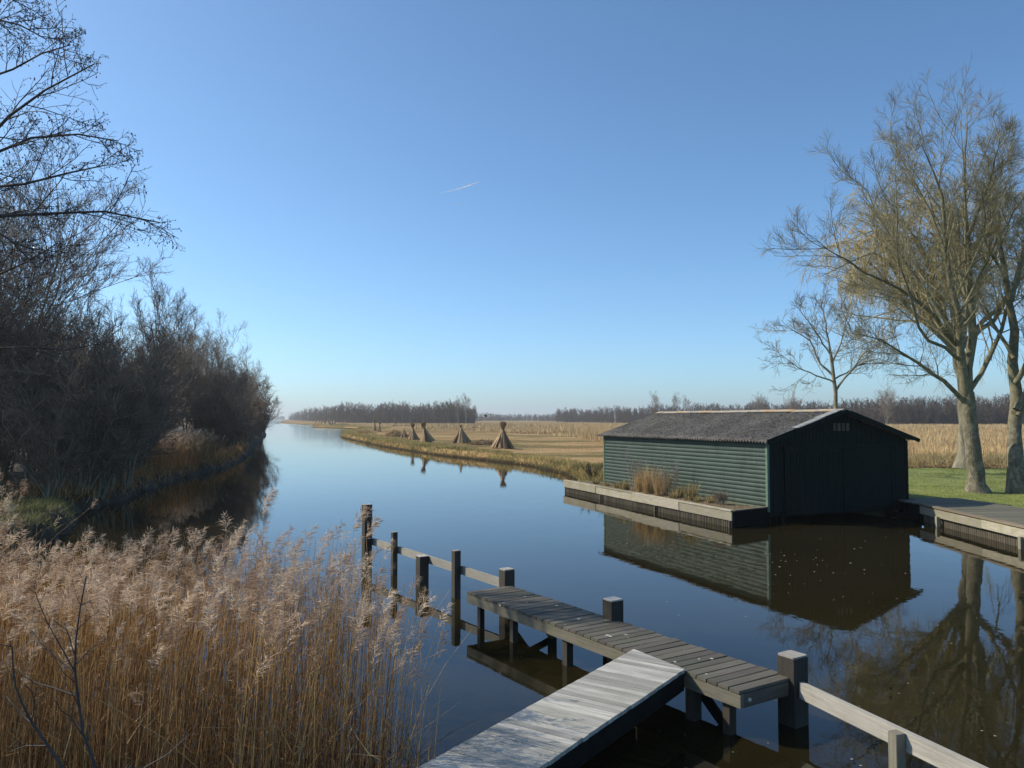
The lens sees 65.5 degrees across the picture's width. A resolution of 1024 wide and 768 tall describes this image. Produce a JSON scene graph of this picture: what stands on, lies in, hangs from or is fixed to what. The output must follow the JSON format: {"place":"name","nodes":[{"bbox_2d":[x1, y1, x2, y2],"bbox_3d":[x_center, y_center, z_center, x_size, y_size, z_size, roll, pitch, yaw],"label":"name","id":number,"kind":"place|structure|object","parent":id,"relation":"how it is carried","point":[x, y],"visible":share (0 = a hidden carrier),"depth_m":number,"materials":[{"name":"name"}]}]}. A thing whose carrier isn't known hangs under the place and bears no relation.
{"place":"outdoors","nodes":[
{"label":"outdoors","id":0,"kind":"place"},
{"bbox_2d":[0,419,265,559],"bbox_3d":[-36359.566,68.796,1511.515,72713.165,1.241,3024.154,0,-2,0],"label":"bank","id":1,"kind":"structure","parent":0,"point":[49,535],"depth_m":28.08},
{"bbox_2d":[0,283,52,483],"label":"tree","id":2,"kind":"object","parent":1,"relation":"on","point":[12,380],"visible":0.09,"depth_m":31.77,"materials":[{"name":"brown plant"}]},
{"bbox_2d":[0,259,56,394],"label":"tree","id":3,"kind":"object","parent":1,"relation":"on","point":[5,297],"visible":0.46,"depth_m":29.68,"materials":[{"name":"brown plant"}]},
{"bbox_2d":[1,334,58,482],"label":"willow shrub","id":4,"kind":"object","parent":1,"relation":"on","point":[11,470],"visible":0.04,"depth_m":32.81,"materials":[{"name":"brown plant"}]},
{"bbox_2d":[0,495,78,555],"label":"mossy grass","id":5,"kind":"structure","parent":1,"relation":"on","point":[36,504],"depth_m":22.39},
{"bbox_2d":[0,188,95,433],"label":"tree","id":6,"kind":"object","parent":1,"relation":"on","point":[32,296],"visible":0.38,"depth_m":29.58,"materials":[{"name":"brown plant"}]},
{"bbox_2d":[0,472,97,600],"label":"reed bed","id":7,"kind":"object","parent":1,"relation":"on","point":[15,516],"visible":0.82,"depth_m":14.20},
{"bbox_2d":[0,254,131,489],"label":"tree","id":8,"kind":"object","parent":1,"relation":"on","point":[42,336],"visible":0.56,"depth_m":29.09,"materials":[{"name":"brown plant"}]},
{"bbox_2d":[0,134,138,361],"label":"tree","id":9,"kind":"object","parent":1,"relation":"on","point":[85,217],"visible":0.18,"depth_m":37.34,"materials":[{"name":"brown plant"}]},
{"bbox_2d":[0,337,169,494],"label":"willow shrub","id":10,"kind":"object","parent":1,"relation":"on","point":[109,430],"visible":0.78,"depth_m":28.31,"materials":[{"name":"brown plant"}]},
{"bbox_2d":[0,128,174,485],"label":"tree","id":11,"kind":"object","parent":1,"relation":"on","point":[5,465],"visible":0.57,"depth_m":31.91,"materials":[{"name":"brown plant"}]},
{"bbox_2d":[38,306,137,390],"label":"tree","id":12,"kind":"object","parent":1,"relation":"on","point":[123,342],"visible":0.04,"depth_m":46.94,"materials":[{"name":"brown plant"}]},
{"bbox_2d":[0,0,184,388],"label":"alder tree","id":13,"kind":"object","parent":1,"relation":"on","point":[24,139],"visible":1,"depth_m":13.60,"materials":[{"name":"plant"}]},
{"bbox_2d":[18,372,173,498],"bbox_3d":[-15.033,1.881,29.765,4.381,4.787,4.872,-1,-3,19],"label":"willow shrub","id":14,"kind":"object","parent":1,"relation":"on","point":[100,481],"visible":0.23,"depth_m":29.47,"materials":[{"name":"brown plant"}]},
{"bbox_2d":[20,276,187,392],"bbox_3d":[-20.496,-0.606,38.607,6.639,10.022,7.142,-1,-3,31],"label":"tree","id":15,"kind":"object","parent":1,"relation":"on","point":[104,318],"visible":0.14,"depth_m":39.10,"materials":[{"name":"brown plant"}]},
{"bbox_2d":[37,338,182,490],"bbox_3d":[-15.779,1.231,31.122,4.821,5.908,4.530,-1,-3,25],"label":"willow shrub","id":16,"kind":"object","parent":1,"relation":"on","point":[113,373],"visible":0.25,"depth_m":30.91,"materials":[{"name":"brown plant"}]},
{"bbox_2d":[46,364,179,474],"bbox_3d":[-17.599,1.607,34.142,4.768,5.211,5.303,-2,-3,45],"label":"willow shrub","id":17,"kind":"object","parent":1,"relation":"on","point":[145,410],"visible":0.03,"depth_m":34.22,"materials":[{"name":"brown plant"}]},
{"bbox_2d":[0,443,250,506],"bbox_3d":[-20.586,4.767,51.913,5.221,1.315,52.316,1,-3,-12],"label":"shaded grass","id":18,"kind":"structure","parent":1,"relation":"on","point":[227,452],"depth_m":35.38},
{"bbox_2d":[58,305,196,489],"bbox_3d":[-15.835,0.653,32.675,5.604,7.309,5.964,1,-3,-29],"label":"willow shrub","id":19,"kind":"object","parent":1,"relation":"on","point":[166,349],"visible":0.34,"depth_m":31.99,"materials":[{"name":"brown plant"}]},
{"bbox_2d":[121,342,195,428],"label":"willow shrub","id":20,"kind":"object","parent":1,"relation":"on","point":[164,374],"visible":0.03,"depth_m":50.81,"materials":[{"name":"brown plant"}]},
{"bbox_2d":[123,373,201,475],"bbox_3d":[-17.392,1.912,37.691,5.094,5.006,4.580,0,-2,-4],"label":"willow shrub","id":21,"kind":"object","parent":1,"relation":"on","point":[140,461],"visible":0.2,"depth_m":38.26,"materials":[{"name":"brown plant"}]},
{"bbox_2d":[119,323,212,431],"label":"tree","id":22,"kind":"object","parent":1,"relation":"on","point":[177,373],"visible":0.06,"depth_m":52.94,"materials":[{"name":"brown plant"}]},
{"bbox_2d":[124,257,212,457],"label":"birch tree","id":23,"kind":"object","parent":1,"relation":"on","point":[166,315],"visible":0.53,"depth_m":48.89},
{"bbox_2d":[128,308,213,449],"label":"tree","id":24,"kind":"object","parent":1,"relation":"on","point":[186,357],"visible":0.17,"depth_m":55.26,"materials":[{"name":"brown plant"}]},
{"bbox_2d":[133,330,208,445],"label":"tree","id":25,"kind":"object","parent":1,"relation":"on","point":[197,379],"visible":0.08,"depth_m":55.23,"materials":[{"name":"brown plant"}]},
{"bbox_2d":[122,427,241,478],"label":"reed bed","id":26,"kind":"object","parent":1,"relation":"on","point":[183,448],"visible":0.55,"depth_m":45.59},
{"bbox_2d":[171,308,209,440],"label":"birch tree","id":27,"kind":"object","parent":1,"relation":"on","point":[183,425],"visible":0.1,"depth_m":60.99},
{"bbox_2d":[176,369,241,440],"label":"willow shrub","id":28,"kind":"object","parent":1,"relation":"on","point":[191,426],"visible":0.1,"depth_m":59.69,"materials":[{"name":"brown plant"}]},
{"bbox_2d":[178,388,249,454],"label":"willow shrub","id":29,"kind":"object","parent":1,"relation":"on","point":[219,425],"visible":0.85,"depth_m":54.06,"materials":[{"name":"brown plant"}]},
{"bbox_2d":[177,308,252,447],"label":"tree","id":30,"kind":"object","parent":1,"relation":"on","point":[218,357],"visible":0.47,"depth_m":59.35,"materials":[{"name":"brown plant"}]},
{"bbox_2d":[180,362,251,443],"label":"willow shrub","id":31,"kind":"object","parent":1,"relation":"on","point":[229,381],"visible":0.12,"depth_m":59.16,"materials":[{"name":"brown plant"}]},
{"bbox_2d":[179,366,253,456],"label":"willow shrub","id":32,"kind":"object","parent":1,"relation":"on","point":[228,392],"visible":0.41,"depth_m":56.52,"materials":[{"name":"brown plant"}]},
{"bbox_2d":[190,330,258,446],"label":"tree","id":33,"kind":"object","parent":1,"relation":"on","point":[204,372],"visible":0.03,"depth_m":73.17,"materials":[{"name":"brown plant"}]},
{"bbox_2d":[214,367,256,398],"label":"willow shrub","id":34,"kind":"object","parent":1,"relation":"on","point":[244,387],"visible":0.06,"depth_m":73.04,"materials":[{"name":"brown plant"}]},
{"bbox_2d":[223,390,251,446],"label":"willow shrub","id":35,"kind":"object","parent":1,"relation":"on","point":[239,416],"visible":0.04,"depth_m":65.43,"materials":[{"name":"brown plant"}]},
{"bbox_2d":[219,393,263,448],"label":"willow shrub","id":36,"kind":"object","parent":1,"relation":"on","point":[242,430],"visible":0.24,"depth_m":63.43,"materials":[{"name":"brown plant"}]},
{"bbox_2d":[223,347,274,404],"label":"tree","id":37,"kind":"object","parent":1,"relation":"on","point":[255,375],"visible":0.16,"depth_m":90.35,"materials":[{"name":"brown plant"}]},
{"bbox_2d":[236,405,264,455],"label":"willow shrub","id":38,"kind":"object","parent":1,"relation":"on","point":[245,441],"visible":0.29,"depth_m":68.02,"materials":[{"name":"brown plant"}]},
{"bbox_2d":[244,373,275,433],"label":"willow shrub","id":39,"kind":"object","parent":1,"relation":"on","point":[262,389],"visible":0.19,"depth_m":78.98,"materials":[{"name":"brown plant"}]},
{"bbox_2d":[250,400,270,436],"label":"willow shrub","id":40,"kind":"object","parent":1,"relation":"on","point":[260,414],"visible":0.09,"depth_m":81.12,"materials":[{"name":"brown plant"}]},
{"bbox_2d":[249,406,272,443],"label":"willow shrub","id":41,"kind":"object","parent":1,"relation":"on","point":[265,420],"visible":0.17,"depth_m":86.11,"materials":[{"name":"brown plant"}]},
{"bbox_2d":[258,394,281,440],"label":"willow shrub","id":42,"kind":"object","parent":1,"relation":"on","point":[268,420],"visible":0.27,"depth_m":112.90,"materials":[{"name":"brown plant"}]},
{"bbox_2d":[269,416,284,419],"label":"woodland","id":43,"kind":"object","parent":1,"relation":"on","point":[280,418],"visible":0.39,"depth_m":2354.27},
{"bbox_2d":[0,419,1023,767],"bbox_3d":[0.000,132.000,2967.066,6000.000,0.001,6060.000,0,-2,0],"label":"water","id":44,"kind":"structure","parent":0,"point":[922,619],"depth_m":14.92,"materials":[{"name":"liquid"}]},
{"bbox_2d":[0,511,491,767],"bbox_3d":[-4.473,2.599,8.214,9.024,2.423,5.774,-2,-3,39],"label":"reed bed","id":45,"kind":"object","parent":44,"relation":"in","point":[164,624],"visible":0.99,"depth_m":6.73,"materials":[{"name":"plant"}]},
{"bbox_2d":[0,573,197,767],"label":"sapling","id":46,"kind":"object","parent":45,"relation":"on","point":[54,755],"visible":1,"depth_m":4.32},
{"bbox_2d":[262,487,278,643],"bbox_3d":[-2.588,2.378,8.499,0.242,2.585,0.227,-2,-3,31],"label":"single reed","id":47,"kind":"object","parent":44,"relation":"in","point":[270,499],"visible":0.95,"depth_m":8.54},
{"bbox_2d":[353,503,373,692],"bbox_3d":[-1.637,2.488,8.697,0.230,2.382,0.270,-2,-3,38],"label":"single reed","id":48,"kind":"object","parent":44,"relation":"in","point":[363,512],"visible":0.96,"depth_m":8.74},
{"bbox_2d":[366,517,382,719],"bbox_3d":[-1.475,2.531,8.496,0.196,2.279,0.230,-2,-3,38],"label":"single reed","id":49,"kind":"object","parent":44,"relation":"in","point":[374,523],"visible":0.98,"depth_m":8.53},
{"bbox_2d":[398,596,410,757],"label":"single reed","id":50,"kind":"object","parent":44,"relation":"in","point":[404,602],"visible":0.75,"depth_m":7.50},
{"bbox_2d":[409,642,422,767],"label":"single reed","id":51,"kind":"object","parent":44,"relation":"in","point":[413,655],"visible":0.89,"depth_m":6.79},
{"bbox_2d":[419,617,424,760],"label":"single reed","id":52,"kind":"object","parent":44,"relation":"in","point":[421,689],"visible":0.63,"depth_m":7.48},
{"bbox_2d":[417,680,429,766],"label":"single reed","id":53,"kind":"object","parent":44,"relation":"in","point":[422,724],"visible":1,"depth_m":6.29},
{"bbox_2d":[362,504,498,598],"bbox_3d":[-1.699,3.805,15.283,0.250,2.522,5.393,2,-3,-34],"label":"guide rail","id":54,"kind":"object","parent":44,"relation":"in","point":[454,566],"visible":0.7,"depth_m":15.20,"materials":[{"name":"grey wood"}]},
{"bbox_2d":[434,678,441,755],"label":"single reed","id":55,"kind":"object","parent":44,"relation":"in","point":[437,719],"visible":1,"depth_m":6.29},
{"bbox_2d":[499,567,514,617],"bbox_3d":[-0.084,4.034,12.918,0.190,2.061,0.190,2,-3,-33],"label":"mooring post","id":56,"kind":"object","parent":44,"relation":"in","point":[506,576],"visible":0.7,"depth_m":12.89,"materials":[{"name":"grey wood"}]},
{"bbox_2d":[418,649,684,767],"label":"gangway","id":57,"kind":"object","parent":44,"relation":"in","point":[580,722],"visible":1,"depth_m":7.09,"materials":[{"name":"grey wood"}]},
{"bbox_2d":[603,596,622,657],"bbox_3d":[1.361,3.929,10.695,0.205,2.076,0.205,2,-3,-33],"label":"mooring post","id":58,"kind":"object","parent":44,"relation":"in","point":[612,608],"visible":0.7,"depth_m":10.66,"materials":[{"name":"grey wood"}]},
{"bbox_2d":[467,586,789,735],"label":"jetty","id":59,"kind":"object","parent":44,"relation":"in","point":[731,684],"visible":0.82,"depth_m":9.50,"materials":[{"name":"grey wood"}]},
{"bbox_2d":[563,480,768,527],"bbox_3d":[5.120,4.619,29.398,1.749,1.320,12.542,1,-3,-19],"label":"planting bed","id":60,"kind":"object","parent":44,"relation":"in","point":[733,517],"visible":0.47,"depth_m":26.14,"materials":[{"name":"grey wood"}]},
{"bbox_2d":[617,479,631,489],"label":"grass tuft","id":61,"kind":"object","parent":60,"relation":"on","point":[623,487],"visible":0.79,"depth_m":30.61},
{"bbox_2d":[623,447,646,490],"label":"bare shrub","id":62,"kind":"object","parent":60,"relation":"on","point":[626,459],"visible":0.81,"depth_m":30.34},
{"bbox_2d":[630,467,652,491],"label":"grass tuft","id":63,"kind":"object","parent":60,"relation":"on","point":[637,487],"visible":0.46,"depth_m":29.82,"materials":[{"name":"plant"}]},
{"bbox_2d":[632,461,665,493],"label":"grass tuft","id":64,"kind":"object","parent":60,"relation":"on","point":[646,486],"visible":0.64,"depth_m":29.04,"materials":[{"name":"plant"}]},
{"bbox_2d":[647,468,674,495],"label":"grass tuft","id":65,"kind":"object","parent":60,"relation":"on","point":[658,487],"visible":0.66,"depth_m":28.20,"materials":[{"name":"plant"}]},
{"bbox_2d":[578,481,752,508],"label":"straw litter","id":66,"kind":"object","parent":60,"relation":"on","point":[689,499],"visible":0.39,"depth_m":26.19,"materials":[{"name":"beige plant"}]},
{"bbox_2d":[653,452,680,495],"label":"bare shrub","id":67,"kind":"object","parent":60,"relation":"on","point":[674,477],"visible":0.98,"depth_m":28.01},
{"bbox_2d":[666,491,678,498],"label":"grass tuft","id":68,"kind":"object","parent":60,"relation":"on","point":[672,495],"visible":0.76,"depth_m":27.35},
{"bbox_2d":[669,484,684,496],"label":"grass tuft","id":69,"kind":"object","parent":60,"relation":"on","point":[680,493],"visible":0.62,"depth_m":27.62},
{"bbox_2d":[677,480,701,500],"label":"grass tuft","id":70,"kind":"object","parent":60,"relation":"on","point":[689,494],"visible":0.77,"depth_m":26.61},
{"bbox_2d":[693,495,702,502],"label":"grass tuft","id":71,"kind":"object","parent":60,"relation":"on","point":[696,499],"visible":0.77,"depth_m":26.08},
{"bbox_2d":[705,494,714,502],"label":"grass tuft","id":72,"kind":"object","parent":60,"relation":"on","point":[711,499],"visible":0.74,"depth_m":25.67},
{"bbox_2d":[711,489,731,503],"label":"bare shrub","id":73,"kind":"object","parent":60,"relation":"on","point":[720,497],"visible":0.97,"depth_m":25.34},
{"bbox_2d":[597,408,919,522],"bbox_3d":[8.595,3.352,30.196,6.340,4.722,10.820,1,-3,-22],"label":"boathouse","id":74,"kind":"object","parent":44,"relation":"in","point":[820,461],"visible":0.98,"depth_m":25.97,"materials":[{"name":"paint"}]},
{"bbox_2d":[784,448,842,515],"bbox_3d":[9.497,3.052,25.031,2.310,2.052,0.048,1,-3,-22],"label":"door","id":75,"kind":"structure","parent":74,"relation":"in","point":[813,477],"depth_m":25.00,"materials":[{"name":"green paint"}]},
{"bbox_2d":[842,447,894,511],"bbox_3d":[11.612,3.090,25.897,2.180,2.052,0.042,1,-3,-22],"label":"door","id":76,"kind":"structure","parent":74,"relation":"in","point":[868,472],"depth_m":25.88,"materials":[{"name":"green paint"}]},
{"bbox_2d":[777,650,808,728],"bbox_3d":[2.956,3.855,8.352,0.225,2.021,0.225,2,-3,-33],"label":"mooring post","id":77,"kind":"object","parent":44,"relation":"in","point":[793,708],"visible":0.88,"depth_m":8.29,"materials":[{"name":"grey wood"}]},
{"bbox_2d":[799,682,987,767],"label":"guide rail","id":78,"kind":"object","parent":44,"relation":"in","point":[899,740],"visible":1,"depth_m":6.96,"materials":[{"name":"grey wood"}]},
{"bbox_2d":[0,0,1023,418],"label":"sky","id":79,"kind":"structure","parent":0,"point":[626,158],"materials":[{"name":"blue"}]},
{"bbox_2d":[280,419,1023,528],"bbox_3d":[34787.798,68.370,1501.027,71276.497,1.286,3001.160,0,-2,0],"label":"ground","id":80,"kind":"structure","parent":0,"point":[515,440],"depth_m":68.78,"materials":[{"name":"plant"}]},
{"bbox_2d":[353,430,374,432],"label":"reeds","id":81,"kind":"object","parent":80,"relation":"on","point":[360,431],"visible":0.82,"depth_m":143.51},
{"bbox_2d":[288,399,478,423],"bbox_3d":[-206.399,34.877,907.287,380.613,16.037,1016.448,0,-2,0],"label":"woodland","id":82,"kind":"object","parent":80,"relation":"on","point":[403,413],"visible":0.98,"depth_m":451.13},
{"bbox_2d":[382,429,407,436],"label":"straw heap","id":83,"kind":"object","parent":80,"relation":"on","point":[394,433],"visible":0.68,"depth_m":114.69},
{"bbox_2d":[406,423,418,439],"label":"reed stook","id":84,"kind":"object","parent":80,"relation":"on","point":[412,435],"visible":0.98,"depth_m":100.19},
{"bbox_2d":[421,421,434,441],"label":"reed stook","id":85,"kind":"object","parent":80,"relation":"on","point":[426,436],"visible":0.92,"depth_m":88.42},
{"bbox_2d":[305,423,602,481],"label":"bank grass","id":86,"kind":"structure","parent":80,"relation":"on","point":[350,433],"depth_m":66.13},
{"bbox_2d":[453,395,461,417],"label":"birch tree","id":87,"kind":"object","parent":80,"relation":"on","point":[457,404],"visible":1,"depth_m":397.80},
{"bbox_2d":[451,425,470,442],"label":"reed stook","id":88,"kind":"object","parent":80,"relation":"on","point":[461,436],"visible":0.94,"depth_m":85.09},
{"bbox_2d":[461,393,471,422],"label":"birch tree","id":89,"kind":"object","parent":80,"relation":"on","point":[468,400],"visible":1,"depth_m":394.38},
{"bbox_2d":[468,439,493,444],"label":"straw heap","id":90,"kind":"object","parent":80,"relation":"on","point":[485,442],"visible":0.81,"depth_m":80.03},
{"bbox_2d":[491,421,513,448],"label":"reed stook","id":91,"kind":"object","parent":80,"relation":"on","point":[502,440],"visible":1,"depth_m":70.28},
{"bbox_2d":[475,411,568,421],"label":"woodland","id":92,"kind":"object","parent":80,"relation":"on","point":[496,417],"visible":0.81,"depth_m":945.56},
{"bbox_2d":[565,464,602,480],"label":"meadow grass","id":93,"kind":"structure","parent":80,"relation":"on","point":[601,472],"depth_m":41.84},
{"bbox_2d":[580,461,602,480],"bbox_3d":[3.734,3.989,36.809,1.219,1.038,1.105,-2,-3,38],"label":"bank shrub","id":94,"kind":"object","parent":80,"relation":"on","point":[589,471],"visible":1,"depth_m":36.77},
{"bbox_2d":[649,391,659,414],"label":"birch tree","id":95,"kind":"object","parent":80,"relation":"on","point":[655,402],"visible":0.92,"depth_m":399.94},
{"bbox_2d":[339,425,1003,467],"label":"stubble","id":96,"kind":"object","parent":80,"relation":"on","point":[525,446],"visible":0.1,"depth_m":86.00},
{"bbox_2d":[672,391,680,410],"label":"birch tree","id":97,"kind":"object","parent":80,"relation":"on","point":[675,405],"visible":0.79,"depth_m":399.94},
{"bbox_2d":[382,422,989,436],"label":"reed field","id":98,"kind":"structure","parent":80,"relation":"on","point":[531,428],"depth_m":205.29,"materials":[{"name":"plant"}]},
{"bbox_2d":[682,395,691,410],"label":"birch tree","id":99,"kind":"object","parent":80,"relation":"on","point":[686,404],"visible":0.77,"depth_m":409.53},
{"bbox_2d":[752,392,768,409],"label":"tree","id":100,"kind":"object","parent":80,"relation":"on","point":[762,400],"visible":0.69,"depth_m":379.77,"materials":[{"name":"brown plant"}]},
{"bbox_2d":[542,423,1023,455],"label":"reed field","id":101,"kind":"structure","parent":80,"relation":"on","point":[993,438],"depth_m":99.81,"materials":[{"name":"plant"}]},
{"bbox_2d":[555,393,1023,424],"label":"woodland","id":102,"kind":"object","parent":80,"relation":"on","point":[931,412],"visible":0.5,"depth_m":311.70,"materials":[{"name":"plant"}]},
{"bbox_2d":[779,393,803,409],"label":"tree","id":103,"kind":"object","parent":80,"relation":"on","point":[796,404],"visible":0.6,"depth_m":349.74,"materials":[{"name":"brown plant"}]},
{"bbox_2d":[748,279,906,408],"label":"tree","id":104,"kind":"object","parent":80,"relation":"on","point":[833,381],"visible":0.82,"depth_m":41.63,"materials":[{"name":"brown plant"}]},
{"bbox_2d":[749,53,1023,493],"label":"tree","id":105,"kind":"object","parent":80,"relation":"on","point":[976,478],"visible":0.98,"depth_m":30.07,"materials":[{"name":"brown plant"}]},
{"bbox_2d":[874,383,902,423],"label":"tree","id":106,"kind":"object","parent":80,"relation":"on","point":[890,400],"visible":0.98,"depth_m":289.44,"materials":[{"name":"brown plant"}]},
{"bbox_2d":[790,153,1023,468],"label":"willow tree","id":107,"kind":"object","parent":80,"relation":"on","point":[959,462],"visible":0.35,"depth_m":44.44,"materials":[{"name":"brown plant"}]},
{"bbox_2d":[885,498,1023,548],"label":"quay","id":108,"kind":"structure","parent":80,"relation":"on","point":[916,509],"depth_m":22.93,"materials":[{"name":"grey wood"}]},
{"bbox_2d":[935,158,1023,493],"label":"tree","id":109,"kind":"object","parent":80,"relation":"on","point":[1015,472],"visible":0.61,"depth_m":30.49,"materials":[{"name":"brown plant"}]},
{"bbox_2d":[908,450,1006,468],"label":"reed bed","id":110,"kind":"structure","parent":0,"point":[939,459],"depth_m":50.40,"materials":[{"name":"beige plant"}]},
{"bbox_2d":[908,468,1023,507],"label":"lawn grass","id":111,"kind":"structure","parent":0,"point":[960,491],"depth_m":32.06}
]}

